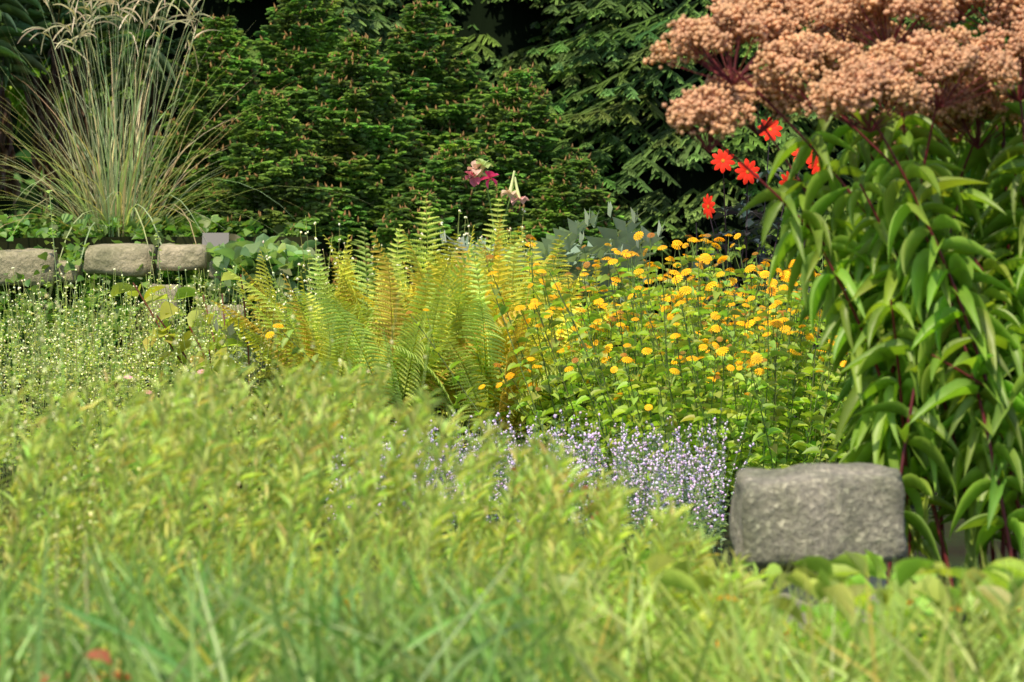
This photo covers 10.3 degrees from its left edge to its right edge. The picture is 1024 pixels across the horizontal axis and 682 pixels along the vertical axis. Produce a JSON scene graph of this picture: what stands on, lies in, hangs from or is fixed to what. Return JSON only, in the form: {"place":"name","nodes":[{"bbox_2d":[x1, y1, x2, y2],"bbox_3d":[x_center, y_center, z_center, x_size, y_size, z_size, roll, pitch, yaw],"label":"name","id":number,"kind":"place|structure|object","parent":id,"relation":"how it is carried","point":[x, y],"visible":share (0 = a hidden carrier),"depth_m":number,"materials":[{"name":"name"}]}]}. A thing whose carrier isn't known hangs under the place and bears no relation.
{"place":"outdoors","nodes":[
{"label":"outdoors","id":0,"kind":"place"},
{"bbox_2d":[0,213,316,385],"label":"ground cover plant","id":1,"kind":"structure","parent":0,"point":[32,227],"depth_m":30.06,"materials":[{"name":"green plant"}]},
{"bbox_2d":[197,233,324,320],"bbox_3d":[-1.298,-0.309,29.502,0.684,0.496,0.809,0,2,0],"label":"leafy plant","id":2,"kind":"object","parent":1,"relation":"on","point":[286,258],"visible":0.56,"depth_m":29.27,"materials":[{"name":"green plant"}]},
{"bbox_2d":[0,413,1023,671],"bbox_3d":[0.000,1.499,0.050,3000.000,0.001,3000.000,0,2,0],"label":"ground","id":3,"kind":"structure","parent":0,"point":[956,547],"depth_m":22.02,"materials":[{"name":"soil"}]},
{"bbox_2d":[3,43,123,150],"bbox_3d":[-2.877,-1.985,36.523,3.139,1.604,1.920,0,2,0],"label":"bamboo foliage","id":4,"kind":"object","parent":3,"relation":"on","point":[17,100],"visible":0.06,"depth_m":36.23,"materials":[{"name":"green plant"}]},
{"bbox_2d":[32,190,185,414],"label":"flower stems","id":5,"kind":"object","parent":3,"relation":"on","point":[102,294],"visible":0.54,"depth_m":27.52,"materials":[{"name":"green plant"}]},
{"bbox_2d":[125,369,203,486],"bbox_3d":[-1.439,0.551,24.505,0.496,0.861,0.099,0,2,0],"label":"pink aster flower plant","id":6,"kind":"object","parent":3,"relation":"on","point":[149,392],"visible":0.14,"depth_m":24.50,"materials":[{"name":"green plant"}]},
{"bbox_2d":[0,261,339,492],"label":"white wildflowers","id":7,"kind":"object","parent":3,"relation":"on","point":[90,363],"visible":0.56,"depth_m":25.77,"materials":[{"name":"green plant"}]},
{"bbox_2d":[0,237,339,430],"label":"stone retaining wall","id":8,"kind":"structure","parent":3,"relation":"on","point":[128,256],"depth_m":29.87,"materials":[{"name":"stone"}]},
{"bbox_2d":[0,0,201,218],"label":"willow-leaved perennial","id":9,"kind":"object","parent":8,"relation":"on","point":[19,18],"visible":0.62,"depth_m":32.84,"materials":[{"name":"green plant"}]},
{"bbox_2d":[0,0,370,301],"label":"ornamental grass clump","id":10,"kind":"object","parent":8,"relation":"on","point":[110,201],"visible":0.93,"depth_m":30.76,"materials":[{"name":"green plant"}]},
{"bbox_2d":[202,233,228,246],"bbox_3d":[-1.558,-0.390,29.906,0.140,0.358,0.042,0,2,0],"label":"plant label","id":11,"kind":"object","parent":8,"relation":"attached to","point":[215,239],"visible":0.5,"depth_m":29.90,"materials":[{"name":"grey plastic"}]},
{"bbox_2d":[0,0,404,217],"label":"dark conifer tree","id":12,"kind":"object","parent":3,"relation":"on","point":[250,16],"visible":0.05,"depth_m":33.38,"materials":[{"name":"green plant"}]},
{"bbox_2d":[133,14,272,231],"bbox_3d":[-1.653,-0.659,31.893,1.537,2.362,1.183,0,2,0],"label":"young spruce tree","id":13,"kind":"object","parent":3,"relation":"on","point":[226,37],"visible":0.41,"depth_m":31.85,"materials":[{"name":"green plant"}]},
{"bbox_2d":[0,272,431,667],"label":"tall stem plant","id":14,"kind":"object","parent":3,"relation":"on","point":[56,396],"visible":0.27,"depth_m":15.43,"materials":[{"name":"green plant"}]},
{"bbox_2d":[108,272,326,448],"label":"yellowing shrub leaves","id":15,"kind":"object","parent":3,"relation":"on","point":[165,309],"visible":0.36,"depth_m":25.59,"materials":[{"name":"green plant"}]},
{"bbox_2d":[203,318,289,423],"bbox_3d":[-1.144,0.138,25.596,1.046,0.498,0.702,1,2,32],"label":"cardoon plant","id":16,"kind":"object","parent":3,"relation":"on","point":[230,332],"visible":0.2,"depth_m":25.56,"materials":[{"name":"green plant"}]},
{"bbox_2d":[188,87,358,427],"bbox_3d":[-1.349,-0.437,30.927,1.240,1.886,1.099,1,2,27],"label":"young spruce tree","id":17,"kind":"object","parent":3,"relation":"on","point":[267,142],"visible":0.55,"depth_m":30.86,"materials":[{"name":"green plant"}]},
{"bbox_2d":[0,513,620,681],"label":"dark grass","id":18,"kind":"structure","parent":3,"relation":"on","point":[120,638],"depth_m":11.85,"materials":[{"name":"green plant"}]},
{"bbox_2d":[6,649,131,681],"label":"red plant leaves","id":19,"kind":"object","parent":18,"relation":"attached to","point":[103,654],"visible":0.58,"depth_m":11.64,"materials":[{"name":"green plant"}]},
{"bbox_2d":[227,0,409,191],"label":"young spruce tree","id":20,"kind":"object","parent":3,"relation":"on","point":[307,33],"visible":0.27,"depth_m":32.14,"materials":[{"name":"green plant"}]},
{"bbox_2d":[291,33,435,294],"bbox_3d":[-0.839,-0.589,31.380,1.672,2.236,1.349,0,2,0],"label":"young spruce tree","id":21,"kind":"object","parent":3,"relation":"on","point":[365,154],"visible":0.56,"depth_m":31.33,"materials":[{"name":"green plant"}]},
{"bbox_2d":[0,355,787,681],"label":"leafy shrub","id":22,"kind":"object","parent":3,"relation":"on","point":[540,487],"visible":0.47,"depth_m":13.91,"materials":[{"name":"green plant"}]},
{"bbox_2d":[342,189,477,439],"bbox_3d":[-0.478,-0.118,29.925,1.030,1.372,0.873,0,2,0],"label":"young spruce tree","id":23,"kind":"object","parent":3,"relation":"on","point":[404,209],"visible":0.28,"depth_m":29.88,"materials":[{"name":"green plant"}]},
{"bbox_2d":[258,208,579,470],"bbox_3d":[-0.306,-0.012,26.980,1.867,1.237,1.554,0,2,0],"label":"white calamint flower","id":24,"kind":"object","parent":3,"relation":"on","point":[458,239],"visible":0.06,"depth_m":26.96,"materials":[{"name":"green plant"}]},
{"bbox_2d":[379,0,491,172],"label":"young spruce tree","id":25,"kind":"object","parent":3,"relation":"on","point":[434,85],"visible":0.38,"depth_m":32.44,"materials":[{"name":"green plant"}]},
{"bbox_2d":[210,196,666,465],"bbox_3d":[-0.328,-0.052,25.193,2.035,1.186,2.022,0,2,0],"label":"golden fern","id":26,"kind":"object","parent":3,"relation":"on","point":[458,306],"visible":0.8,"depth_m":24.78,"materials":[{"name":"green plant"}]},
{"bbox_2d":[350,0,608,165],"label":"conifer tree","id":27,"kind":"object","parent":3,"relation":"on","point":[497,34],"visible":0.05,"depth_m":34.69,"materials":[{"name":"green"}]},
{"bbox_2d":[366,138,595,435],"bbox_3d":[-0.268,-0.274,30.379,1.442,1.642,1.107,0,2,0],"label":"young spruce tree","id":28,"kind":"object","parent":3,"relation":"on","point":[442,174],"visible":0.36,"depth_m":30.36,"materials":[{"name":"green plant"}]},
{"bbox_2d":[465,159,528,239],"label":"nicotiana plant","id":29,"kind":"object","parent":3,"relation":"on","point":[474,180],"visible":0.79,"depth_m":26.95,"materials":[{"name":"plant"}]},
{"bbox_2d":[0,1,1009,218],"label":"tree belt foliage","id":30,"kind":"object","parent":3,"relation":"on","point":[5,202],"depth_m":57.99,"materials":[{"name":"green"}]},
{"bbox_2d":[324,406,754,556],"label":"lavender flowers","id":31,"kind":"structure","parent":3,"relation":"on","point":[660,478],"depth_m":21.86,"materials":[{"name":"purple plant"}]},
{"bbox_2d":[432,201,651,292],"bbox_3d":[0.093,-0.358,26.518,1.159,0.596,1.108,0,2,13],"label":"cardoon plant","id":32,"kind":"object","parent":3,"relation":"on","point":[577,227],"visible":0.19,"depth_m":26.38,"materials":[{"name":"green plant"}]},
{"bbox_2d":[471,64,649,375],"bbox_3d":[-0.002,-0.534,31.675,1.575,2.050,1.312,0,2,0],"label":"young spruce tree","id":33,"kind":"object","parent":3,"relation":"on","point":[522,133],"visible":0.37,"depth_m":31.63,"materials":[{"name":"green plant"}]},
{"bbox_2d":[512,153,659,425],"bbox_3d":[0.294,-0.248,30.889,1.161,1.562,0.932,0,2,0],"label":"young spruce tree","id":34,"kind":"object","parent":3,"relation":"on","point":[571,190],"visible":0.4,"depth_m":30.88,"materials":[{"name":"green plant"}]},
{"bbox_2d":[161,511,1023,681],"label":"grass","id":35,"kind":"structure","parent":3,"relation":"on","point":[943,668],"depth_m":12.39,"materials":[{"name":"green plant"}]},
{"bbox_2d":[265,231,937,519],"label":"yellow flowers","id":36,"kind":"object","parent":3,"relation":"on","point":[733,373],"visible":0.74,"depth_m":23.65,"materials":[{"name":"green plant"}]},
{"bbox_2d":[556,207,669,323],"bbox_3d":[0.270,-0.340,26.766,0.938,0.597,1.069,0,2,0],"label":"cardoon plant","id":37,"kind":"object","parent":3,"relation":"on","point":[631,244],"visible":0.18,"depth_m":26.53,"materials":[{"name":"green plant"}]},
{"bbox_2d":[457,571,901,644],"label":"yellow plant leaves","id":38,"kind":"object","parent":3,"relation":"on","point":[817,632],"visible":0.06,"depth_m":13.50,"materials":[{"name":"green plant"}]},
{"bbox_2d":[442,549,1023,681],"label":"leafy plants","id":39,"kind":"object","parent":3,"relation":"on","point":[843,567],"visible":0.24,"depth_m":13.44,"materials":[{"name":"green plant"}]},
{"bbox_2d":[475,0,1018,399],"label":"conifer tree","id":40,"kind":"object","parent":3,"relation":"on","point":[650,161],"visible":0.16,"depth_m":33.45,"materials":[{"name":"green plant"}]},
{"bbox_2d":[676,117,845,417],"bbox_3d":[1.352,-0.270,28.167,1.210,1.680,1.245,0,2,0],"label":"red dahlia","id":41,"kind":"object","parent":3,"relation":"on","point":[722,161],"visible":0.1,"depth_m":28.10,"materials":[{"name":"red plant"}]},
{"bbox_2d":[626,595,960,660],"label":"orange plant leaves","id":42,"kind":"object","parent":3,"relation":"on","point":[785,633],"visible":0.16,"depth_m":13.22,"materials":[{"name":"green plant"}]},
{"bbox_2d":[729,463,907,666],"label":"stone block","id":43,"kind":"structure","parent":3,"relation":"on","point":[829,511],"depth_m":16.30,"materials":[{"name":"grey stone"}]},
{"bbox_2d":[643,0,1023,636],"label":"joe-pye weed","id":44,"kind":"object","parent":3,"relation":"on","point":[926,310],"visible":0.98,"depth_m":17.29,"materials":[{"name":"green plant"}]},
{"bbox_2d":[916,1,1023,236],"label":"sunlit shrub","id":45,"kind":"object","parent":3,"relation":"on","point":[967,174],"visible":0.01,"depth_m":43.30,"materials":[{"name":"green plant"}]}
]}

